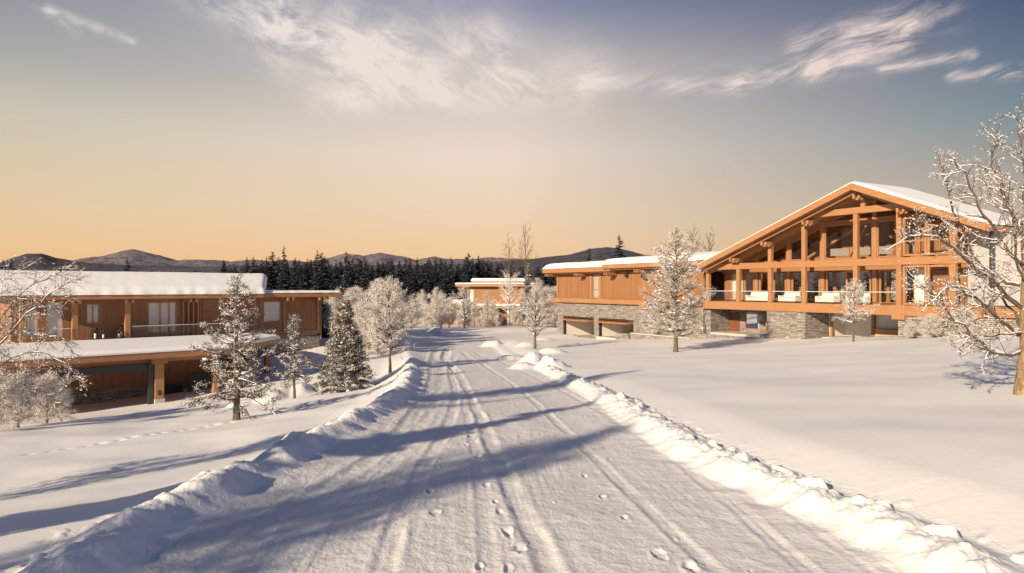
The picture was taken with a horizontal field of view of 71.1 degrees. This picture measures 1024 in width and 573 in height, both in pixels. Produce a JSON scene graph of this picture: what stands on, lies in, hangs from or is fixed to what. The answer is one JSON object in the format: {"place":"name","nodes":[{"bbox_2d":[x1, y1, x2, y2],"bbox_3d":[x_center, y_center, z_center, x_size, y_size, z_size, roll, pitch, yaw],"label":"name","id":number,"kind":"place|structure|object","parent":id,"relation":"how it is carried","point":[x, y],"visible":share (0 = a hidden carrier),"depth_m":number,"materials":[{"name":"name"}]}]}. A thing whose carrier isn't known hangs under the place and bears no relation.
{"place":"outdoors","nodes":[
{"label":"outdoors","id":0,"kind":"place"},
{"bbox_2d":[72,249,525,266],"bbox_3d":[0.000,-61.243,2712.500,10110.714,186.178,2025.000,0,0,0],"label":"mountain","id":1,"kind":"structure","parent":0,"point":[136,257],"depth_m":2701.35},
{"bbox_2d":[0,247,895,296],"bbox_3d":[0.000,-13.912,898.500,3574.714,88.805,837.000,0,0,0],"label":"wooded hill","id":2,"kind":"structure","parent":0,"point":[597,254],"depth_m":857.58,"materials":[{"name":"green plant"}]},
{"bbox_2d":[0,297,1023,564],"bbox_3d":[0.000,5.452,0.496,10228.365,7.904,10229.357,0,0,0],"label":"ground","id":3,"kind":"structure","parent":0,"point":[932,425],"depth_m":19.21,"materials":[{"name":"white snow"}]},
{"bbox_2d":[0,367,30,428],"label":"frosted shrub","id":4,"kind":"object","parent":3,"relation":"on","point":[4,385],"visible":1,"depth_m":27.56,"materials":[{"name":"white plant"}]},
{"bbox_2d":[0,365,55,427],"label":"frosted shrub","id":5,"kind":"object","parent":3,"relation":"on","point":[22,409],"visible":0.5,"depth_m":30.38,"materials":[{"name":"white plant"}]},
{"bbox_2d":[0,255,91,420],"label":"frosted tree","id":6,"kind":"object","parent":3,"relation":"on","point":[35,334],"visible":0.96,"depth_m":28.61,"materials":[{"name":"grey plant"}]},
{"bbox_2d":[22,368,77,424],"bbox_3d":[-21.024,5.079,32.498,2.343,2.874,2.098,0,0,-28],"label":"frosted shrub","id":7,"kind":"object","parent":3,"relation":"on","point":[51,380],"visible":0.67,"depth_m":32.39,"materials":[{"name":"white plant"}]},
{"bbox_2d":[43,386,80,420],"bbox_3d":[-21.408,5.635,34.012,1.640,2.012,1.469,0,0,-12],"label":"frosted shrub","id":8,"kind":"object","parent":3,"relation":"on","point":[67,414],"visible":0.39,"depth_m":33.99,"materials":[{"name":"white plant"}]},
{"bbox_2d":[0,270,341,413],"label":"timber house","id":9,"kind":"structure","parent":3,"relation":"on","point":[155,367],"depth_m":48.04,"materials":[{"name":"brown wood"}]},
{"bbox_2d":[26,302,38,337],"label":"window","id":10,"kind":"structure","parent":9,"relation":"in","point":[34,323],"depth_m":46.53,"materials":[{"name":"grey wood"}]},
{"bbox_2d":[46,302,63,337],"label":"window","id":11,"kind":"structure","parent":9,"relation":"in","point":[54,320],"depth_m":47.38,"materials":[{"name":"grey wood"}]},
{"bbox_2d":[86,303,99,323],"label":"window","id":12,"kind":"structure","parent":9,"relation":"in","point":[92,309],"depth_m":48.78,"materials":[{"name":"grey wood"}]},
{"bbox_2d":[148,302,176,333],"bbox_3d":[-25.254,2.225,51.763,2.000,2.250,0.135,0,0,-42],"label":"window","id":13,"kind":"structure","parent":9,"relation":"in","point":[153,307],"depth_m":51.80,"materials":[{"name":"grey glass"}]},
{"bbox_2d":[203,300,217,332],"bbox_3d":[-22.687,2.250,53.953,1.150,2.500,0.057,0,0,-42],"label":"door","id":14,"kind":"structure","parent":9,"relation":"in","point":[210,307],"depth_m":53.92,"materials":[{"name":"brown wood"}]},
{"bbox_2d":[263,301,280,322],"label":"window","id":15,"kind":"structure","parent":9,"relation":"in","point":[271,309],"depth_m":57.30,"materials":[{"name":"grey glass"}]},
{"bbox_2d":[175,269,282,419],"bbox_3d":[-9.983,2.315,26.678,3.849,5.908,3.827,0,0,0],"label":"pine tree","id":16,"kind":"object","parent":3,"relation":"on","point":[236,391],"visible":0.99,"depth_m":26.27,"materials":[{"name":"green plant"}]},
{"bbox_2d":[264,252,281,289],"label":"spruce tree","id":17,"kind":"object","parent":3,"relation":"on","point":[272,273],"visible":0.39,"depth_m":139.34,"materials":[{"name":"green plant"}]},
{"bbox_2d":[275,246,292,289],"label":"spruce tree","id":18,"kind":"object","parent":3,"relation":"on","point":[284,283],"visible":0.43,"depth_m":65.87,"materials":[{"name":"green plant"}]},
{"bbox_2d":[289,265,299,289],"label":"spruce tree","id":19,"kind":"object","parent":3,"relation":"on","point":[294,285],"visible":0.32,"depth_m":138.12,"materials":[{"name":"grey plant"}]},
{"bbox_2d":[272,313,321,398],"bbox_3d":[-10.518,3.501,34.595,2.204,4.489,2.736,0,0,-39],"label":"pine tree","id":20,"kind":"object","parent":3,"relation":"on","point":[294,366],"visible":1,"depth_m":34.39,"materials":[{"name":"green plant"}]},
{"bbox_2d":[298,265,309,289],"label":"spruce tree","id":21,"kind":"object","parent":3,"relation":"on","point":[303,286],"visible":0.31,"depth_m":137.51,"materials":[{"name":"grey plant"}]},
{"bbox_2d":[309,250,330,337],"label":"spruce tree","id":22,"kind":"object","parent":3,"relation":"on","point":[317,281],"visible":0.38,"depth_m":69.84,"materials":[{"name":"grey plant"}]},
{"bbox_2d":[308,252,333,302],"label":"spruce tree","id":23,"kind":"object","parent":3,"relation":"on","point":[325,285],"visible":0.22,"depth_m":139.49,"materials":[{"name":"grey plant"}]},
{"bbox_2d":[322,301,335,332],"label":"frosted shrub","id":24,"kind":"object","parent":3,"relation":"on","point":[327,307],"visible":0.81,"depth_m":69.73,"materials":[{"name":"white plant"}]},
{"bbox_2d":[323,264,340,303],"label":"spruce tree","id":25,"kind":"object","parent":3,"relation":"on","point":[336,284],"visible":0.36,"depth_m":138.07,"materials":[{"name":"green plant"}]},
{"bbox_2d":[323,289,340,327],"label":"frosted shrub","id":26,"kind":"object","parent":3,"relation":"on","point":[334,301],"visible":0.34,"depth_m":75.82,"materials":[{"name":"white plant"}]},
{"bbox_2d":[309,299,376,395],"bbox_3d":[-8.246,3.148,35.484,3.391,5.154,3.239,0,0,-26],"label":"fir tree","id":27,"kind":"object","parent":3,"relation":"on","point":[343,370],"visible":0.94,"depth_m":35.01,"materials":[{"name":"green plant"}]},
{"bbox_2d":[334,251,353,325],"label":"spruce tree","id":28,"kind":"object","parent":3,"relation":"on","point":[345,259],"visible":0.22,"depth_m":79.94,"materials":[{"name":"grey plant"}]},
{"bbox_2d":[339,258,353,303],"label":"spruce tree","id":29,"kind":"object","parent":3,"relation":"on","point":[346,281],"visible":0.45,"depth_m":73.87,"materials":[{"name":"green plant"}]},
{"bbox_2d":[334,285,365,311],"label":"frosted shrub","id":30,"kind":"object","parent":3,"relation":"on","point":[351,296],"visible":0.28,"depth_m":68.70,"materials":[{"name":"white plant"}]},
{"bbox_2d":[353,261,362,291],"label":"spruce tree","id":31,"kind":"object","parent":3,"relation":"on","point":[358,274],"visible":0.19,"depth_m":137.50,"materials":[{"name":"green plant"}]},
{"bbox_2d":[352,304,370,354],"bbox_3d":[-11.791,3.569,54.010,2.502,4.780,2.209,0,0,4],"label":"frosted shrub","id":32,"kind":"object","parent":3,"relation":"on","point":[357,320],"visible":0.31,"depth_m":53.91,"materials":[{"name":"white plant"}]},
{"bbox_2d":[359,257,373,303],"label":"spruce tree","id":33,"kind":"object","parent":3,"relation":"on","point":[364,283],"visible":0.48,"depth_m":78.86,"materials":[{"name":"green plant"}]},
{"bbox_2d":[363,316,390,355],"bbox_3d":[-10.670,4.039,57.064,2.473,3.714,2.762,0,0,-33],"label":"frosted shrub","id":34,"kind":"object","parent":3,"relation":"on","point":[376,348],"visible":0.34,"depth_m":56.70,"materials":[{"name":"white plant"}]},
{"bbox_2d":[362,278,391,340],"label":"frosted shrub","id":35,"kind":"object","parent":3,"relation":"on","point":[377,285],"visible":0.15,"depth_m":65.75,"materials":[{"name":"white plant"}]},
{"bbox_2d":[356,274,417,372],"bbox_3d":[-6.964,2.199,39.921,3.498,5.923,3.449,0,0,19],"label":"frosted tree","id":36,"kind":"object","parent":3,"relation":"on","point":[390,306],"visible":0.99,"depth_m":39.70,"materials":[{"name":"grey plant"}]},
{"bbox_2d":[392,261,408,315],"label":"spruce tree","id":37,"kind":"object","parent":3,"relation":"on","point":[397,275],"visible":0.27,"depth_m":139.72,"materials":[{"name":"green plant"}]},
{"bbox_2d":[392,284,411,329],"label":"frosted shrub","id":38,"kind":"object","parent":3,"relation":"on","point":[403,294],"visible":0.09,"depth_m":81.99,"materials":[{"name":"white plant"}]},
{"bbox_2d":[402,256,412,286],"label":"spruce tree","id":39,"kind":"object","parent":3,"relation":"on","point":[406,270],"visible":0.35,"depth_m":159.58,"materials":[{"name":"green plant"}]},
{"bbox_2d":[404,266,419,313],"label":"spruce tree","id":40,"kind":"object","parent":3,"relation":"on","point":[410,288],"visible":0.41,"depth_m":139.95,"materials":[{"name":"green plant"}]},
{"bbox_2d":[407,297,425,328],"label":"frosted shrub","id":41,"kind":"object","parent":3,"relation":"on","point":[413,302],"visible":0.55,"depth_m":97.22,"materials":[{"name":"white plant"}]},
{"bbox_2d":[416,289,429,325],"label":"frosted shrub","id":42,"kind":"object","parent":3,"relation":"on","point":[420,297],"visible":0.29,"depth_m":111.81,"materials":[{"name":"grey plant"}]},
{"bbox_2d":[413,266,434,323],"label":"spruce tree","id":43,"kind":"object","parent":3,"relation":"on","point":[426,286],"visible":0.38,"depth_m":137.99,"materials":[{"name":"green plant"}]},
{"bbox_2d":[417,304,435,327],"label":"frosted shrub","id":44,"kind":"object","parent":3,"relation":"on","point":[426,316],"visible":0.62,"depth_m":103.51,"materials":[{"name":"white plant"}]},
{"bbox_2d":[429,268,439,293],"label":"spruce tree","id":45,"kind":"object","parent":3,"relation":"on","point":[433,284],"visible":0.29,"depth_m":146.69,"materials":[{"name":"green plant"}]},
{"bbox_2d":[423,286,447,326],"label":"frosted shrub","id":46,"kind":"object","parent":3,"relation":"on","point":[436,297],"visible":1,"depth_m":96.11,"materials":[{"name":"white plant"}]},
{"bbox_2d":[432,293,453,327],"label":"frosted shrub","id":47,"kind":"object","parent":3,"relation":"on","point":[444,312],"visible":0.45,"depth_m":102.68,"materials":[{"name":"white plant"}]},
{"bbox_2d":[438,267,453,298],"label":"spruce tree","id":48,"kind":"object","parent":3,"relation":"on","point":[443,288],"visible":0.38,"depth_m":137.82,"materials":[{"name":"green plant"}]},
{"bbox_2d":[445,267,457,298],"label":"spruce tree","id":49,"kind":"object","parent":3,"relation":"on","point":[452,284],"visible":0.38,"depth_m":138.04,"materials":[{"name":"green plant"}]},
{"bbox_2d":[446,297,459,327],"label":"frosted shrub","id":50,"kind":"object","parent":3,"relation":"on","point":[449,303],"visible":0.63,"depth_m":107.01,"materials":[{"name":"white plant"}]},
{"bbox_2d":[452,263,463,295],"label":"spruce tree","id":51,"kind":"object","parent":3,"relation":"on","point":[458,273],"visible":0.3,"depth_m":139.51,"materials":[{"name":"green plant"}]},
{"bbox_2d":[450,305,466,326],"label":"frosted shrub","id":52,"kind":"object","parent":3,"relation":"on","point":[458,322],"visible":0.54,"depth_m":115.77,"materials":[{"name":"white plant"}]},
{"bbox_2d":[458,262,471,298],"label":"spruce tree","id":53,"kind":"object","parent":3,"relation":"on","point":[467,279],"visible":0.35,"depth_m":137.77,"materials":[{"name":"green plant"}]},
{"bbox_2d":[451,286,481,327],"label":"frosted tree","id":54,"kind":"object","parent":3,"relation":"on","point":[465,301],"visible":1,"depth_m":96.90,"materials":[{"name":"grey plant"}]},
{"bbox_2d":[456,253,477,296],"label":"spruce tree","id":55,"kind":"object","parent":3,"relation":"on","point":[470,265],"visible":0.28,"depth_m":139.60,"materials":[{"name":"green plant"}]},
{"bbox_2d":[468,301,480,325],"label":"frosted shrub","id":56,"kind":"object","parent":3,"relation":"on","point":[474,318],"visible":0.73,"depth_m":117.20,"materials":[{"name":"white plant"}]},
{"bbox_2d":[472,256,484,277],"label":"spruce tree","id":57,"kind":"object","parent":3,"relation":"on","point":[479,272],"visible":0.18,"depth_m":141.76,"materials":[{"name":"green plant"}]},
{"bbox_2d":[479,301,491,325],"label":"frosted shrub","id":58,"kind":"object","parent":3,"relation":"on","point":[485,320],"visible":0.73,"depth_m":115.59,"materials":[{"name":"white plant"}]},
{"bbox_2d":[442,278,535,324],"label":"cabin","id":59,"kind":"object","parent":3,"relation":"on","point":[479,286],"visible":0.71,"depth_m":126.15,"materials":[{"name":"brown wood"}]},
{"bbox_2d":[487,301,500,326],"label":"frosted shrub","id":60,"kind":"object","parent":3,"relation":"on","point":[493,321],"visible":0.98,"depth_m":111.97,"materials":[{"name":"white plant"}]},
{"bbox_2d":[496,230,519,281],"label":"bare tree","id":61,"kind":"object","parent":3,"relation":"on","point":[508,261],"visible":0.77,"depth_m":127.87,"materials":[{"name":"brown plant"}]},
{"bbox_2d":[493,269,525,326],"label":"frosted tree","id":62,"kind":"object","parent":3,"relation":"on","point":[507,297],"visible":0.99,"depth_m":103.81,"materials":[{"name":"white plant"}]},
{"bbox_2d":[507,304,520,324],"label":"frosted shrub","id":63,"kind":"object","parent":3,"relation":"on","point":[512,309],"visible":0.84,"depth_m":113.29,"materials":[{"name":"white plant"}]},
{"bbox_2d":[510,223,536,289],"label":"bare tree","id":64,"kind":"object","parent":3,"relation":"on","point":[524,264],"visible":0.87,"depth_m":124.97,"materials":[{"name":"brown plant"}]},
{"bbox_2d":[516,262,536,326],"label":"fir tree","id":65,"kind":"object","parent":3,"relation":"on","point":[528,285],"visible":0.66,"depth_m":105.70,"materials":[{"name":"grey plant"}]},
{"bbox_2d":[520,285,550,348],"bbox_3d":[1.669,2.582,58.363,2.689,5.622,3.631,0,0,-25],"label":"frosted tree","id":66,"kind":"object","parent":3,"relation":"on","point":[535,301],"visible":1,"depth_m":57.92,"materials":[{"name":"grey plant"}]},
{"bbox_2d":[523,277,553,326],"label":"frosted shrub","id":67,"kind":"object","parent":3,"relation":"on","point":[539,283],"visible":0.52,"depth_m":100.30,"materials":[{"name":"white plant"}]},
{"bbox_2d":[543,285,557,326],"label":"frosted shrub","id":68,"kind":"object","parent":3,"relation":"on","point":[554,312],"visible":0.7,"depth_m":101.27,"materials":[{"name":"white plant"}]},
{"bbox_2d":[612,235,629,299],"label":"spruce tree","id":69,"kind":"object","parent":3,"relation":"on","point":[619,249],"visible":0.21,"depth_m":119.80,"materials":[{"name":"green plant"}]},
{"bbox_2d":[616,332,631,339],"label":"stone planter","id":70,"kind":"object","parent":3,"relation":"on","point":[622,335],"visible":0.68,"depth_m":77.64,"materials":[{"name":"stone"}]},
{"bbox_2d":[630,332,692,338],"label":"wall","id":71,"kind":"structure","parent":3,"relation":"on","point":[634,335],"depth_m":73.96,"materials":[{"name":"stone"}]},
{"bbox_2d":[631,227,715,351],"bbox_3d":[11.366,0.294,50.070,6.125,9.255,5.793,0,0,0],"label":"frosted tree","id":72,"kind":"object","parent":3,"relation":"on","point":[673,285],"visible":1,"depth_m":49.78,"materials":[{"name":"grey plant"}]},
{"bbox_2d":[542,181,1021,339],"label":"timber house","id":73,"kind":"structure","parent":3,"relation":"on","point":[855,216],"depth_m":61.28,"materials":[{"name":"brown wood"}]},
{"bbox_2d":[559,318,593,321],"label":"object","id":74,"kind":"structure","parent":73,"relation":"in","point":[570,319],"depth_m":87.87,"materials":[{"name":"brown wood"}]},
{"bbox_2d":[593,274,598,297],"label":"window","id":75,"kind":"structure","parent":73,"relation":"in","point":[595,276],"depth_m":85.51,"materials":[{"name":"white glass"}]},
{"bbox_2d":[594,320,632,324],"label":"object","id":76,"kind":"structure","parent":73,"relation":"in","point":[601,321],"depth_m":81.62,"materials":[{"name":"brown wood"}]},
{"bbox_2d":[730,313,739,331],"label":"door","id":77,"kind":"structure","parent":73,"relation":"in","point":[734,317],"depth_m":70.60,"materials":[{"name":"red wood"}]},
{"bbox_2d":[731,273,743,300],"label":"window","id":78,"kind":"structure","parent":73,"relation":"in","point":[733,275],"depth_m":70.14,"materials":[{"name":"brown wood"}]},
{"bbox_2d":[744,272,754,300],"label":"window","id":79,"kind":"structure","parent":73,"relation":"in","point":[753,273],"depth_m":68.65,"materials":[{"name":"brown wood"}]},
{"bbox_2d":[745,292,773,301],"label":"sofa","id":80,"kind":"object","parent":73,"relation":"on","point":[758,296],"visible":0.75,"depth_m":66.09,"materials":[{"name":"beige fabric"}]},
{"bbox_2d":[773,272,785,301],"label":"window","id":81,"kind":"structure","parent":73,"relation":"in","point":[773,272],"depth_m":65.90,"materials":[{"name":"brown wood"}]},
{"bbox_2d":[778,292,800,302],"bbox_3d":[24.463,0.963,63.117,0.917,0.895,1.800,0,0,-30],"label":"sofa","id":82,"kind":"object","parent":73,"relation":"on","point":[793,297],"visible":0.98,"depth_m":62.98,"materials":[{"name":"beige fabric"}]},
{"bbox_2d":[790,228,819,259],"bbox_3d":[25.832,-3.674,63.080,0.110,2.747,3.170,0,0,-30],"label":"window","id":83,"kind":"structure","parent":73,"relation":"in","point":[819,228],"depth_m":63.91,"materials":[{"name":"brown wood"}]},
{"bbox_2d":[807,271,819,301],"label":"window","id":84,"kind":"structure","parent":73,"relation":"in","point":[807,271],"depth_m":61.93,"materials":[{"name":"brown wood"}]},
{"bbox_2d":[778,270,871,303],"bbox_3d":[26.652,0.020,61.677,0.120,2.720,9.100,0,0,-30],"label":"window","id":85,"kind":"structure","parent":73,"relation":"in","point":[870,271],"depth_m":58.34,"materials":[{"name":"brown wood"}]},
{"bbox_2d":[815,293,839,303],"bbox_3d":[26.419,0.963,59.970,0.916,0.895,1.900,0,0,-25],"label":"sofa","id":86,"kind":"object","parent":73,"relation":"on","point":[829,297],"visible":0.94,"depth_m":59.81,"materials":[{"name":"beige fabric"}]},
{"bbox_2d":[826,270,847,302],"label":"window","id":87,"kind":"structure","parent":73,"relation":"in","point":[841,270],"depth_m":60.39,"materials":[{"name":"brown wood"}]},
{"bbox_2d":[825,222,871,258],"bbox_3d":[27.915,-3.770,59.519,0.110,2.940,4.420,0,0,-30],"label":"window","id":88,"kind":"structure","parent":73,"relation":"in","point":[864,222],"depth_m":59.74,"materials":[{"name":"brown wood"}]},
{"bbox_2d":[828,244,892,257],"bbox_3d":[30.085,-3.050,61.943,0.120,0.900,6.100,0,0,-30],"label":"balcony railing","id":89,"kind":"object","parent":73,"relation":"in","point":[829,256],"depth_m":62.58,"materials":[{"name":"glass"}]},
{"bbox_2d":[879,269,895,303],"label":"window","id":90,"kind":"structure","parent":73,"relation":"in","point":[880,271],"depth_m":57.01,"materials":[{"name":"brown wood"}]},
{"bbox_2d":[882,271,907,300],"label":"window","id":91,"kind":"structure","parent":73,"relation":"in","point":[882,271],"depth_m":60.06,"materials":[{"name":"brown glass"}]},
{"bbox_2d":[877,219,915,256],"bbox_3d":[29.998,-3.770,55.954,0.110,2.940,3.170,0,0,-30],"label":"window","id":92,"kind":"structure","parent":73,"relation":"in","point":[906,219],"depth_m":56.73,"materials":[{"name":"brown wood"}]},
{"bbox_2d":[903,265,926,304],"bbox_3d":[29.409,-0.100,52.312,0.120,2.900,1.750,0,0,-30],"label":"window","id":93,"kind":"structure","parent":73,"relation":"in","point":[925,266],"depth_m":52.61,"materials":[{"name":"brown wood"}]},
{"bbox_2d":[903,215,927,255],"bbox_3d":[29.409,-3.682,52.312,0.120,2.864,1.750,0,0,-30],"label":"window","id":94,"kind":"structure","parent":73,"relation":"in","point":[904,220],"depth_m":52.29,"materials":[{"name":"brown wood"}]},
{"bbox_2d":[927,223,949,254],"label":"window","id":95,"kind":"structure","parent":73,"relation":"in","point":[928,238],"depth_m":51.16,"materials":[{"name":"brown wood"}]},
{"bbox_2d":[927,264,949,305],"bbox_3d":[30.293,-0.100,50.802,0.120,2.900,1.650,0,0,-30],"label":"window","id":96,"kind":"structure","parent":73,"relation":"in","point":[944,265],"depth_m":51.16,"materials":[{"name":"brown wood"}]},
{"bbox_2d":[931,270,948,303],"bbox_3d":[31.323,0.090,52.011,0.100,2.580,1.700,0,0,-30],"label":"door","id":97,"kind":"structure","parent":73,"relation":"in","point":[940,274],"depth_m":52.22,"materials":[{"name":"brown wood"}]},
{"bbox_2d":[809,273,817,297],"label":"spruce tree","id":98,"kind":"object","parent":3,"relation":"on","point":[815,288],"visible":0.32,"depth_m":173.75,"materials":[{"name":"green plant"}]},
{"bbox_2d":[831,278,878,341],"bbox_3d":[20.983,1.565,43.940,2.260,4.342,2.674,0,0,-41],"label":"frosted tree","id":99,"kind":"object","parent":3,"relation":"on","point":[855,298],"visible":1,"depth_m":43.84,"materials":[{"name":"grey plant"}]},
{"bbox_2d":[861,272,868,292],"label":"spruce tree","id":100,"kind":"object","parent":3,"relation":"on","point":[866,289],"visible":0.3,"depth_m":159.92,"materials":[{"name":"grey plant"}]},
{"bbox_2d":[884,271,906,299],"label":"frosted shrub","id":101,"kind":"object","parent":3,"relation":"on","point":[892,295],"visible":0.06,"depth_m":88.11,"materials":[{"name":"white plant"}]},
{"bbox_2d":[901,322,919,338],"bbox_3d":[28.506,3.176,51.328,1.186,1.437,1.324,0,0,-4],"label":"frosted shrub","id":102,"kind":"object","parent":3,"relation":"on","point":[910,329],"visible":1,"depth_m":51.23,"materials":[{"name":"white plant"}]},
{"bbox_2d":[918,313,944,337],"bbox_3d":[29.074,2.752,49.672,1.854,2.012,1.660,0,0,-12],"label":"frosted shrub","id":103,"kind":"object","parent":3,"relation":"on","point":[929,325],"visible":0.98,"depth_m":49.59,"materials":[{"name":"white plant"}]},
{"bbox_2d":[883,93,1023,395],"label":"frosted tree","id":104,"kind":"object","parent":3,"relation":"on","point":[1018,388],"visible":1,"depth_m":17.58,"materials":[{"name":"beige plant"}]},
{"bbox_2d":[944,307,980,335],"bbox_3d":[30.383,2.386,48.213,1.976,2.395,2.207,0,0,-36],"label":"frosted shrub","id":105,"kind":"object","parent":3,"relation":"on","point":[969,327],"visible":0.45,"depth_m":47.99,"materials":[{"name":"white plant"}]},
{"bbox_2d":[130,331,893,572],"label":"snowy road","id":106,"kind":"structure","parent":0,"point":[476,453],"depth_m":10.46,"materials":[{"name":"white snow"}]},
{"bbox_2d":[0,338,426,572],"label":"snow bank","id":107,"kind":"structure","parent":106,"relation":"on","point":[126,540],"depth_m":9.78,"materials":[{"name":"white snow"}]},
{"bbox_2d":[490,340,1023,572],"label":"snow bank","id":108,"kind":"structure","parent":106,"relation":"on","point":[896,536],"depth_m":10.28,"materials":[{"name":"white snow"}]},
{"bbox_2d":[0,0,1023,261],"label":"sky","id":109,"kind":"structure","parent":0,"point":[228,130],"materials":[{"name":"blue"}]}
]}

